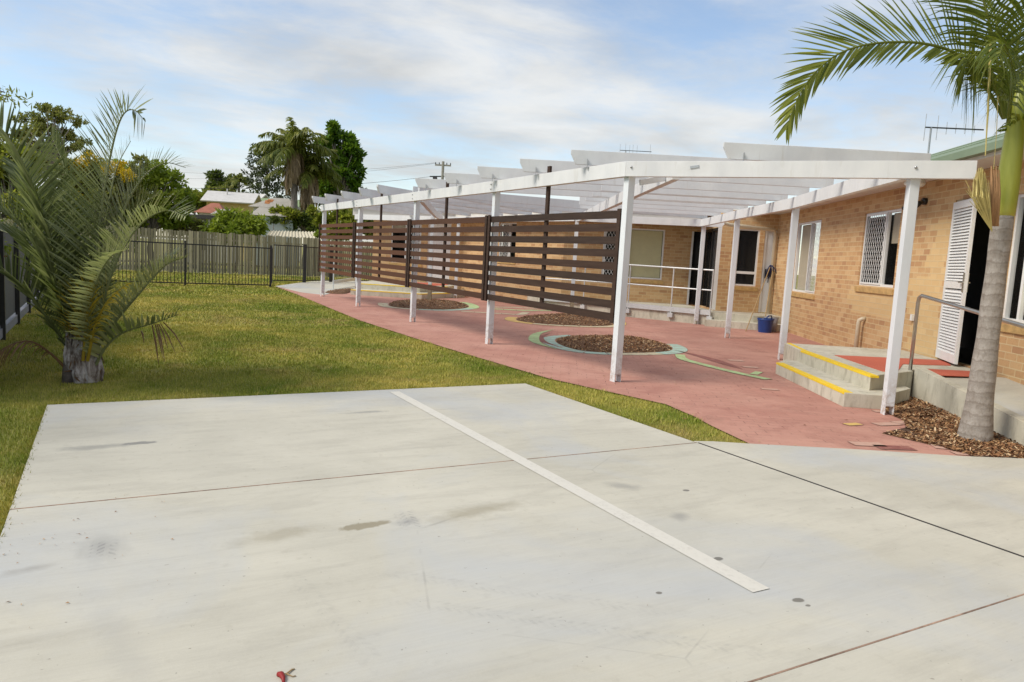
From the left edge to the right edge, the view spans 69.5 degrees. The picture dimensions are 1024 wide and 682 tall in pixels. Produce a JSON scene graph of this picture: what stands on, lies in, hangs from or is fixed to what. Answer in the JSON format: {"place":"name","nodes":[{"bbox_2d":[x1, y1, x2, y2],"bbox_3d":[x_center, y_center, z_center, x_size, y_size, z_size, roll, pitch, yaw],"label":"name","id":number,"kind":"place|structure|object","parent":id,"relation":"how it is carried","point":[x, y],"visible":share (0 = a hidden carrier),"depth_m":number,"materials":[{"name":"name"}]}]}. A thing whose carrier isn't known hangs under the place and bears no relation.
{"place":"outdoors","nodes":[
{"label":"outdoors","id":0,"kind":"place"},
{"bbox_2d":[194,203,224,260],"bbox_3d":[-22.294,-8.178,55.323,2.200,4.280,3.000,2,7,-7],"label":"house","id":1,"kind":"structure","parent":0,"point":[209,209],"depth_m":54.20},
{"bbox_2d":[211,209,235,262],"bbox_3d":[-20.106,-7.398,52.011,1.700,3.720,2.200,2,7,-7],"label":"house","id":2,"kind":"structure","parent":0,"point":[221,246],"depth_m":51.27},
{"bbox_2d":[200,189,261,259],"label":"house","id":3,"kind":"structure","parent":0,"point":[234,200],"depth_m":61.35,"materials":[{"name":"white metal"}]},
{"bbox_2d":[249,198,302,237],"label":"house","id":4,"kind":"structure","parent":0,"point":[271,202],"depth_m":50.43,"materials":[{"name":"grey metal"}]},
{"bbox_2d":[261,198,303,260],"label":"house","id":5,"kind":"structure","parent":0,"point":[262,199],"depth_m":68.22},
{"bbox_2d":[277,281,365,294],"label":"concrete path","id":6,"kind":"structure","parent":0,"point":[312,287],"depth_m":27.37,"materials":[{"name":"grey concrete"}]},
{"bbox_2d":[333,260,355,288],"bbox_3d":[-6.332,-2.605,28.358,0.090,1.062,3.764,3,6,2],"label":"handrail","id":7,"kind":"object","parent":6,"relation":"on","point":[343,280],"visible":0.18,"depth_m":27.55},
{"bbox_2d":[0,238,814,535],"bbox_3d":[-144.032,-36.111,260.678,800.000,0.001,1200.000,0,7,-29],"label":"ground","id":8,"kind":"structure","parent":0,"point":[230,378],"depth_m":9.30,"materials":[{"name":"plant"}]},
{"bbox_2d":[4,236,12,256],"bbox_3d":[-6.804,-0.640,9.285,0.336,1.428,3.023,1,7,-22],"label":"shrub","id":9,"kind":"object","parent":8,"relation":"on","point":[8,247],"visible":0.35,"depth_m":10.55,"materials":[{"name":"green plant"}]},
{"bbox_2d":[0,85,39,110],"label":"overhanging tree","id":10,"kind":"object","parent":8,"relation":"on","point":[9,96],"visible":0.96,"depth_m":9.48,"materials":[{"name":"green plant"}]},
{"bbox_2d":[0,226,58,339],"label":"side fence","id":11,"kind":"object","parent":8,"relation":"on","point":[15,307],"visible":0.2,"depth_m":11.19,"materials":[{"name":"grey metal"}]},
{"bbox_2d":[0,102,92,177],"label":"gum tree","id":12,"kind":"object","parent":8,"relation":"on","point":[58,115],"visible":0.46,"depth_m":45.65,"materials":[{"name":"green plant"}]},
{"bbox_2d":[0,137,92,245],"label":"tree","id":13,"kind":"object","parent":8,"relation":"on","point":[5,153],"visible":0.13,"depth_m":32.63,"materials":[{"name":"green plant"}]},
{"bbox_2d":[0,86,195,383],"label":"palm","id":14,"kind":"object","parent":8,"relation":"on","point":[79,304],"visible":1,"depth_m":7.25,"materials":[{"name":"green plant"}]},
{"bbox_2d":[48,151,150,225],"bbox_3d":[-20.248,-6.477,36.039,5.089,5.690,3.620,2,7,-8],"label":"wattle tree","id":15,"kind":"object","parent":8,"relation":"on","point":[138,158],"visible":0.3,"depth_m":35.50,"materials":[{"name":"green plant"}]},
{"bbox_2d":[90,221,137,252],"bbox_3d":[-20.598,-4.706,35.147,6.012,2.339,2.999,2,7,-12],"label":"tree","id":16,"kind":"object","parent":8,"relation":"on","point":[131,243],"depth_m":35.24,"materials":[{"name":"plant"}]},
{"bbox_2d":[109,158,200,266],"bbox_3d":[-19.099,-6.641,37.852,5.776,5.731,3.622,4,7,7],"label":"tree","id":17,"kind":"object","parent":8,"relation":"on","point":[160,176],"visible":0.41,"depth_m":37.65,"materials":[{"name":"green plant"}]},
{"bbox_2d":[63,238,272,286],"bbox_3d":[-10.430,-2.600,24.668,2.696,1.440,7.686,8,8,35],"label":"pool fence","id":18,"kind":"object","parent":8,"relation":"on","point":[271,265],"visible":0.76,"depth_m":24.20,"materials":[{"name":"black metal"}]},
{"bbox_2d":[173,217,209,267],"bbox_3d":[-17.282,-5.228,39.147,2.444,2.833,1.458,3,6,-1],"label":"tree","id":19,"kind":"object","parent":8,"relation":"on","point":[193,227],"visible":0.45,"depth_m":38.83,"materials":[{"name":"green plant"}]},
{"bbox_2d":[178,188,207,214],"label":"garden tree","id":20,"kind":"object","parent":8,"relation":"on","point":[199,194],"visible":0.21,"depth_m":84.33,"materials":[{"name":"green plant"}]},
{"bbox_2d":[188,214,214,265],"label":"carport","id":21,"kind":"object","parent":8,"relation":"on","point":[205,217],"visible":0.23,"depth_m":42.13,"materials":[{"name":"grey metal"}]},
{"bbox_2d":[201,185,236,191],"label":"garden tree","id":22,"kind":"object","parent":8,"relation":"on","point":[227,186],"visible":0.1,"depth_m":87.35,"materials":[{"name":"green plant"}]},
{"bbox_2d":[204,168,237,190],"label":"garden tree","id":23,"kind":"object","parent":8,"relation":"on","point":[216,177],"visible":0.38,"depth_m":94.17,"materials":[{"name":"green plant"}]},
{"bbox_2d":[196,206,270,271],"bbox_3d":[-14.131,-5.208,37.606,3.377,3.485,2.744,4,7,9],"label":"mango bush","id":24,"kind":"object","parent":8,"relation":"on","point":[227,221],"visible":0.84,"depth_m":37.17,"materials":[{"name":"green plant"}]},
{"bbox_2d":[222,173,256,191],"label":"queen palm","id":25,"kind":"object","parent":8,"relation":"on","point":[238,177],"visible":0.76,"depth_m":89.12,"materials":[{"name":"green plant"}]},
{"bbox_2d":[0,218,501,277],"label":"paling fence","id":26,"kind":"object","parent":8,"relation":"on","point":[181,237],"visible":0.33,"depth_m":33.32,"materials":[{"name":"grey wood"}]},
{"bbox_2d":[236,143,290,199],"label":"pine","id":27,"kind":"object","parent":8,"relation":"on","point":[262,172],"visible":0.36,"depth_m":74.60,"materials":[{"name":"green plant"}]},
{"bbox_2d":[250,207,297,267],"bbox_3d":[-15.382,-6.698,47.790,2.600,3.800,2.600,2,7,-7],"label":"house","id":28,"kind":"structure","parent":8,"relation":"on","point":[265,210],"depth_m":46.71,"materials":[{"name":"white"}]},
{"bbox_2d":[266,214,281,230],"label":"tree","id":29,"kind":"object","parent":8,"relation":"on","point":[274,219],"visible":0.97,"depth_m":45.45,"materials":[{"name":"green plant"}]},
{"bbox_2d":[268,203,302,265],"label":"tree","id":30,"kind":"object","parent":8,"relation":"on","point":[291,213],"visible":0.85,"depth_m":46.70,"materials":[{"name":"green plant"}]},
{"bbox_2d":[266,231,318,272],"bbox_3d":[-11.721,-4.813,39.603,3.422,2.312,2.380,3,6,0],"label":"lean to","id":31,"kind":"object","parent":8,"relation":"on","point":[299,234],"visible":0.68,"depth_m":39.65,"materials":[{"name":"white metal"}]},
{"bbox_2d":[249,117,339,209],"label":"queen palm","id":32,"kind":"object","parent":8,"relation":"on","point":[288,142],"visible":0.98,"depth_m":47.62,"materials":[{"name":"green plant"}]},
{"bbox_2d":[264,146,344,246],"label":"queen palm","id":33,"kind":"object","parent":8,"relation":"on","point":[313,172],"visible":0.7,"depth_m":49.33,"materials":[{"name":"green plant"}]},
{"bbox_2d":[289,210,321,264],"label":"tree","id":34,"kind":"object","parent":8,"relation":"on","point":[304,223],"visible":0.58,"depth_m":47.01,"materials":[{"name":"green plant"}]},
{"bbox_2d":[184,161,450,188],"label":"power lines","id":35,"kind":"object","parent":8,"relation":"on","point":[442,172],"visible":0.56,"depth_m":69.10,"materials":[{"name":"black metal"}]},
{"bbox_2d":[313,229,321,237],"bbox_3d":[-9.935,-4.506,37.696,0.632,2.528,0.510,0,7,-29],"label":"tree","id":36,"kind":"object","parent":8,"relation":"on","point":[315,234],"visible":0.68,"depth_m":37.48,"materials":[{"name":"green plant"}]},
{"bbox_2d":[306,204,352,267],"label":"tree","id":37,"kind":"object","parent":8,"relation":"on","point":[313,210],"visible":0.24,"depth_m":43.65,"materials":[{"name":"green plant"}]},
{"bbox_2d":[302,244,370,281],"bbox_3d":[-6.542,-3.384,32.934,0.630,1.550,7.272,8,8,35],"label":"pool fence","id":38,"kind":"object","parent":8,"relation":"on","point":[305,247],"visible":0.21,"depth_m":30.54,"materials":[{"name":"black metal"}]},
{"bbox_2d":[273,244,302,280],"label":"gate","id":39,"kind":"structure","parent":38,"relation":"attached to","point":[289,262],"depth_m":29.21,"materials":[{"name":"black metal"}]},
{"bbox_2d":[313,119,367,245],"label":"broadleaf tree","id":40,"kind":"object","parent":8,"relation":"on","point":[351,153],"visible":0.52,"depth_m":53.52,"materials":[{"name":"green plant"}]},
{"bbox_2d":[326,209,373,241],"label":"yard tree","id":41,"kind":"object","parent":8,"relation":"on","point":[348,217],"visible":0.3,"depth_m":40.53,"materials":[{"name":"green plant"}]},
{"bbox_2d":[10,383,693,508],"bbox_3d":[-1.253,0.759,6.389,4.875,0.112,2.891,0,7,-29],"label":"concrete pad","id":42,"kind":"object","parent":8,"relation":"on","point":[84,452],"visible":0.76,"depth_m":5.82,"materials":[{"name":"grey concrete"}]},
{"bbox_2d":[0,382,691,535],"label":"grass fringe","id":43,"kind":"object","parent":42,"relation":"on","point":[14,488],"depth_m":5.10,"materials":[{"name":"green plant"}]},
{"bbox_2d":[391,391,768,591],"bbox_3d":[-0.040,0.851,5.634,0.110,0.001,5.030,0,7,-29],"label":"line marking","id":44,"kind":"object","parent":42,"relation":"on","point":[737,577],"visible":1,"depth_m":4.47,"materials":[{"name":"paint"}]},
{"bbox_2d":[11,442,696,509],"bbox_3d":[-0.556,0.915,5.128,4.875,0.063,0.012,0,7,-29],"label":"expansion joint","id":45,"kind":"object","parent":8,"relation":"on","point":[324,478],"visible":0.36,"depth_m":4.71,"materials":[{"name":"grey concrete"}]},
{"bbox_2d":[0,443,1023,681],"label":"concrete pad","id":46,"kind":"object","parent":8,"relation":"on","point":[510,571],"visible":0.98,"depth_m":3.44,"materials":[{"name":"grey concrete"}]},
{"bbox_2d":[276,668,295,681],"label":"seed sprig","id":47,"kind":"object","parent":46,"relation":"on","point":[281,675],"visible":1,"depth_m":2.55,"materials":[{"name":"red plant"}]},
{"bbox_2d":[698,442,1023,556],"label":"expansion joint","id":48,"kind":"object","parent":46,"relation":"attached to","point":[872,503],"visible":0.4,"depth_m":4.83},
{"bbox_2d":[748,594,1023,681],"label":"expansion joint","id":49,"kind":"object","parent":46,"relation":"attached to","point":[788,669],"depth_m":3.03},
{"bbox_2d":[353,133,1023,384],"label":"brick building","id":50,"kind":"structure","parent":8,"relation":"on","point":[847,301],"depth_m":15.19,"materials":[{"name":"brown brick"}]},
{"bbox_2d":[389,220,421,266],"bbox_3d":[-4.076,-3.763,28.493,1.282,1.725,0.413,3,6,-1],"label":"window","id":51,"kind":"structure","parent":50,"relation":"in","point":[396,226],"depth_m":28.41,"materials":[{"name":"white metal"}]},
{"bbox_2d":[426,224,450,281],"bbox_3d":[-2.816,-3.397,28.390,0.890,2.290,0.040,3,6,2],"label":"door","id":52,"kind":"structure","parent":50,"relation":"in","point":[429,225],"depth_m":28.37,"materials":[{"name":"white metal"}]},
{"bbox_2d":[497,223,516,263],"bbox_3d":[-0.148,-3.375,25.484,0.125,1.405,1.270,-1,8,-31],"label":"window","id":53,"kind":"structure","parent":50,"relation":"in","point":[510,224],"depth_m":25.56,"materials":[{"name":"white metal"}]},
{"bbox_2d":[601,228,664,283],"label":"window","id":54,"kind":"structure","parent":50,"relation":"in","point":[646,247],"depth_m":22.60,"materials":[{"name":"beige glass"}]},
{"bbox_2d":[620,144,651,152],"bbox_3d":[4.470,-5.946,27.105,1.156,2.552,0.031,3,6,2],"label":"tv antenna","id":55,"kind":"object","parent":50,"relation":"attached to","point":[625,150],"visible":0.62,"depth_m":26.98,"materials":[{"name":"metal"}]},
{"bbox_2d":[688,231,700,304],"bbox_3d":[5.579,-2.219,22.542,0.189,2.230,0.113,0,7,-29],"label":"entry door","id":56,"kind":"structure","parent":50,"relation":"in","point":[697,235],"depth_m":22.54,"materials":[{"name":"black glass"}]},
{"bbox_2d":[700,228,717,307],"bbox_3d":[5.740,-2.103,21.298,0.070,2.260,1.980,3,6,2],"label":"entry door","id":57,"kind":"structure","parent":50,"relation":"in","point":[710,240],"depth_m":21.54,"materials":[{"name":"black glass"}]},
{"bbox_2d":[734,229,759,290],"bbox_3d":[6.371,-2.213,20.108,0.704,1.665,0.378,2,7,-12],"label":"window","id":58,"kind":"structure","parent":50,"relation":"in","point":[748,242],"depth_m":20.10,"materials":[{"name":"black glass"}]},
{"bbox_2d":[758,231,776,311],"bbox_3d":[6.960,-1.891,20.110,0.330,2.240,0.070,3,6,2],"label":"door","id":59,"kind":"structure","parent":50,"relation":"in","point":[768,243],"depth_m":20.08,"materials":[{"name":"white wood"}]},
{"bbox_2d":[791,220,821,299],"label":"window","id":60,"kind":"structure","parent":50,"relation":"in","point":[808,235],"depth_m":17.73,"materials":[{"name":"white metal"}]},
{"bbox_2d":[854,208,901,294],"bbox_3d":[6.639,-1.597,13.295,0.453,1.475,1.686,3,7,-6],"label":"window","id":61,"kind":"structure","parent":50,"relation":"in","point":[888,214],"depth_m":13.25,"materials":[{"name":"white metal"}]},
{"bbox_2d":[923,114,983,152],"bbox_3d":[7.354,-3.364,12.304,0.956,0.792,0.032,3,7,3],"label":"tv antenna","id":62,"kind":"object","parent":50,"relation":"attached to","point":[937,127],"visible":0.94,"depth_m":12.29,"materials":[{"name":"metal"}]},
{"bbox_2d":[935,197,976,363],"bbox_3d":[6.217,-0.837,10.334,0.118,2.240,0.900,5,7,15],"label":"door","id":63,"kind":"structure","parent":50,"relation":"in","point":[958,262],"depth_m":10.29,"materials":[{"name":"white wood"}]},
{"bbox_2d":[1001,194,1023,334],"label":"window","id":64,"kind":"structure","parent":50,"relation":"in","point":[1020,204],"depth_m":9.22,"materials":[{"name":"white metal"}]},
{"bbox_2d":[755,595,1023,681],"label":"concrete pad","id":65,"kind":"object","parent":8,"relation":"on","point":[985,644],"depth_m":2.94,"materials":[{"name":"grey concrete"}]},
{"bbox_2d":[770,0,1023,441],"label":"palm","id":66,"kind":"object","parent":8,"relation":"on","point":[1005,84],"visible":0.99,"depth_m":6.57,"materials":[{"name":"green plant"}]},
{"bbox_2d":[0,0,1023,275],"label":"sky","id":67,"kind":"structure","parent":0,"point":[467,85],"materials":[{"name":"blue"}]},
{"bbox_2d":[276,286,968,455],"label":"paving","id":68,"kind":"structure","parent":0,"point":[746,408],"depth_m":10.66,"materials":[{"name":"red concrete"}]},
{"bbox_2d":[325,288,354,293],"bbox_3d":[-5.809,-1.761,25.396,0.701,0.115,3.259,3,6,-1],"label":"mulch bed","id":69,"kind":"object","parent":68,"relation":"on","point":[341,291],"visible":0.9,"depth_m":24.42,"materials":[{"name":"soil"}]},
{"bbox_2d":[378,303,417,309],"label":"path marking","id":70,"kind":"object","parent":68,"relation":"on","point":[383,304],"visible":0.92,"depth_m":19.70,"materials":[{"name":"beige paint"}]},
{"bbox_2d":[351,280,464,298],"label":"concrete path","id":71,"kind":"structure","parent":68,"relation":"on","point":[376,288],"depth_m":24.46,"materials":[{"name":"concrete"}]},
{"bbox_2d":[389,298,468,309],"bbox_3d":[-2.370,-1.116,21.411,2.234,0.128,4.050,3,6,-1],"label":"mulch bed","id":72,"kind":"object","parent":68,"relation":"on","point":[436,304],"visible":0.88,"depth_m":20.48,"materials":[{"name":"wood"}]},
{"bbox_2d":[419,308,472,310],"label":"path marking","id":73,"kind":"object","parent":68,"relation":"on","point":[450,309],"visible":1,"depth_m":19.82,"materials":[{"name":"teal paint"}]},
{"bbox_2d":[460,302,478,308],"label":"path marking","id":74,"kind":"object","parent":68,"relation":"on","point":[471,305],"visible":0.9,"depth_m":21.83,"materials":[{"name":"green paint"}]},
{"bbox_2d":[461,311,529,314],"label":"path marking","id":75,"kind":"object","parent":68,"relation":"on","point":[522,313],"visible":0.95,"depth_m":19.43,"materials":[{"name":"beige paint"}]},
{"bbox_2d":[500,309,549,310],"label":"path marking","id":76,"kind":"object","parent":68,"relation":"on","point":[525,310],"visible":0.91,"depth_m":21.06,"materials":[{"name":"yellow paint"}]},
{"bbox_2d":[528,329,555,348],"bbox_3d":[0.576,-0.072,14.071,0.515,0.001,3.455,3,6,2],"label":"path marking","id":77,"kind":"object","parent":68,"relation":"on","point":[534,337],"visible":1,"depth_m":13.80,"materials":[{"name":"green paint"}]},
{"bbox_2d":[540,333,561,347],"bbox_3d":[0.646,-0.033,13.768,0.352,0.001,2.406,3,7,-3],"label":"path marking","id":78,"kind":"object","parent":68,"relation":"on","point":[542,339],"visible":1,"depth_m":13.53,"materials":[{"name":"red paint"}]},
{"bbox_2d":[544,335,570,339],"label":"path marking","id":79,"kind":"object","parent":68,"relation":"on","point":[554,337],"visible":0.87,"depth_m":14.28,"materials":[{"name":"teal paint"}]},
{"bbox_2d":[516,313,613,325],"bbox_3d":[1.538,-0.589,18.641,2.340,0.130,3.725,6,7,24],"label":"mulch bed","id":80,"kind":"object","parent":68,"relation":"on","point":[561,319],"visible":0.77,"depth_m":17.70,"materials":[{"name":"wood"}]},
{"bbox_2d":[504,317,626,326],"bbox_3d":[1.459,-0.440,17.737,3.261,0.001,2.055,2,7,-11],"label":"path marking","id":81,"kind":"object","parent":68,"relation":"on","point":[513,319],"visible":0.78,"depth_m":17.42,"materials":[{"name":"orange paint"}]},
{"bbox_2d":[532,323,613,326],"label":"path marking","id":82,"kind":"object","parent":68,"relation":"on","point":[577,326],"visible":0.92,"depth_m":16.89,"materials":[{"name":"beige paint"}]},
{"bbox_2d":[542,339,610,354],"bbox_3d":[0.943,0.094,12.809,0.672,0.001,2.096,0,7,-29],"label":"path marking","id":83,"kind":"object","parent":68,"relation":"on","point":[563,347],"visible":1,"depth_m":12.44,"materials":[{"name":"teal paint"}]},
{"bbox_2d":[555,334,671,352],"bbox_3d":[1.871,0.008,13.643,2.539,0.119,2.328,0,7,-29],"label":"mulch bed","id":84,"kind":"object","parent":68,"relation":"on","point":[603,343],"visible":0.81,"depth_m":13.13,"materials":[{"name":"wood"}]},
{"bbox_2d":[609,352,664,354],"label":"path marking","id":85,"kind":"object","parent":68,"relation":"on","point":[651,353],"visible":0.8,"depth_m":12.33,"materials":[{"name":"beige paint"}]},
{"bbox_2d":[312,142,977,414],"bbox_3d":[0.975,-1.989,18.177,8.730,2.940,22.199,0,7,-29],"label":"pergola","id":86,"kind":"object","parent":68,"relation":"on","point":[742,176],"visible":0.92,"depth_m":10.98,"materials":[{"name":"paint"}]},
{"bbox_2d":[318,199,353,277],"bbox_3d":[-4.902,-2.906,20.560,0.088,2.100,3.530,0,7,-29],"label":"slat screen","id":87,"kind":"object","parent":86,"relation":"attached to","point":[336,248],"visible":1,"depth_m":20.52,"materials":[{"name":"brown wood"}]},
{"bbox_2d":[353,194,408,286],"bbox_3d":[-3.097,-2.435,17.295,0.088,2.100,3.890,0,7,-29],"label":"slat screen","id":88,"kind":"object","parent":86,"relation":"attached to","point":[379,244],"visible":0.96,"depth_m":17.20,"materials":[{"name":"brown wood"}]},
{"bbox_2d":[407,182,487,299],"bbox_3d":[-1.272,-1.958,13.991,0.088,2.100,3.620,0,7,-29],"label":"slat screen","id":89,"kind":"object","parent":86,"relation":"attached to","point":[444,247],"visible":0.97,"depth_m":13.85,"materials":[{"name":"brown wood"}]},
{"bbox_2d":[484,166,621,322],"bbox_3d":[0.494,-1.496,10.796,0.088,2.100,3.640,0,7,-29],"label":"slat screen","id":90,"kind":"object","parent":86,"relation":"attached to","point":[545,239],"visible":0.99,"depth_m":10.54,"materials":[{"name":"brown wood"}]},
{"bbox_2d":[527,296,780,331],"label":"concrete ramp","id":91,"kind":"structure","parent":68,"relation":"on","point":[683,313],"depth_m":19.86,"materials":[{"name":"grey concrete"}]},
{"bbox_2d":[539,264,713,318],"bbox_3d":[3.123,-1.472,20.588,5.166,1.362,0.364,7,8,31],"label":"handrail","id":92,"kind":"object","parent":91,"relation":"on","point":[583,306],"visible":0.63,"depth_m":19.92,"materials":[{"name":"silver metal"}]},
{"bbox_2d":[655,344,687,353],"bbox_3d":[2.912,0.146,13.303,0.518,0.001,1.846,5,7,18],"label":"path marking","id":93,"kind":"object","parent":68,"relation":"on","point":[679,348],"visible":0.96,"depth_m":13.17,"materials":[{"name":"teal paint"}]},
{"bbox_2d":[676,350,740,368],"bbox_3d":[3.270,0.295,12.164,0.228,0.001,2.108,1,7,-15],"label":"path marking","id":94,"kind":"object","parent":68,"relation":"on","point":[716,360],"visible":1,"depth_m":12.03,"materials":[{"name":"red paint"}]},
{"bbox_2d":[675,354,769,379],"bbox_3d":[3.079,0.375,11.352,0.418,0.001,2.508,1,7,-17],"label":"path marking","id":95,"kind":"object","parent":68,"relation":"on","point":[681,357],"visible":1,"depth_m":11.15,"materials":[{"name":"green paint"}]},
{"bbox_2d":[745,265,776,330],"bbox_3d":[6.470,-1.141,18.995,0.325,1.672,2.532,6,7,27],"label":"mop","id":96,"kind":"object","parent":68,"relation":"on","point":[768,274],"visible":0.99,"depth_m":19.83,"materials":[{"name":"brown wood"}]},
{"bbox_2d":[757,315,774,332],"bbox_3d":[6.203,-0.426,18.049,0.404,0.427,0.410,0,7,-29],"label":"bucket","id":97,"kind":"object","parent":68,"relation":"on","point":[765,325],"visible":1,"depth_m":17.91,"materials":[{"name":"blue plastic"}]},
{"bbox_2d":[765,271,772,316],"bbox_3d":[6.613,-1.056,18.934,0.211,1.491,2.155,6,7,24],"label":"broom","id":98,"kind":"object","parent":97,"relation":"in","point":[768,294],"visible":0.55,"depth_m":19.14,"materials":[{"name":"brown wood"}]},
{"bbox_2d":[763,317,778,331],"bbox_3d":[6.455,-0.418,18.420,0.360,0.355,0.360,0,7,-29],"label":"bucket","id":99,"kind":"object","parent":68,"relation":"on","point":[774,327],"visible":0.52,"depth_m":18.28,"materials":[{"name":"plastic"}]},
{"bbox_2d":[842,423,862,425],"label":"path marking","id":100,"kind":"object","parent":68,"relation":"on","point":[850,424],"visible":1,"depth_m":7.47,"materials":[{"name":"orange paint"}]},
{"bbox_2d":[847,441,887,446],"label":"path marking","id":101,"kind":"object","parent":68,"relation":"on","point":[866,443],"visible":1,"depth_m":6.62,"materials":[{"name":"pink paint"}]},
{"bbox_2d":[776,343,969,409],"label":"entry steps","id":102,"kind":"structure","parent":68,"relation":"on","point":[842,376],"depth_m":9.67,"materials":[{"name":"concrete"}]},
{"bbox_2d":[873,422,900,425],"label":"path marking","id":103,"kind":"object","parent":68,"relation":"on","point":[885,423],"visible":1,"depth_m":7.57,"materials":[{"name":"pink paint"}]},
{"bbox_2d":[874,445,915,449],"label":"path marking","id":104,"kind":"object","parent":68,"relation":"on","point":[894,447],"visible":1,"depth_m":6.53,"materials":[{"name":"pink paint"}]},
{"bbox_2d":[882,396,1023,457],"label":"mulch bed","id":105,"kind":"object","parent":68,"relation":"on","point":[926,422],"visible":0.81,"depth_m":7.12,"materials":[{"name":"wood"}]},
{"bbox_2d":[912,367,1023,445],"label":"concrete ramp","id":106,"kind":"structure","parent":68,"relation":"on","point":[947,393],"depth_m":8.33,"materials":[{"name":"grey concrete"}]},
{"bbox_2d":[908,294,1023,387],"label":"handrail","id":107,"kind":"object","parent":106,"relation":"on","point":[1004,320],"visible":0.75,"depth_m":9.02,"materials":[{"name":"silver metal"}]},
{"bbox_2d":[950,451,986,455],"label":"path marking","id":108,"kind":"object","parent":68,"relation":"on","point":[958,453],"visible":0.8,"depth_m":6.44,"materials":[{"name":"pink paint"}]},
{"bbox_2d":[694,441,1023,555],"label":"concrete path","id":109,"kind":"structure","parent":0,"point":[980,499],"depth_m":5.47,"materials":[{"name":"grey concrete"}]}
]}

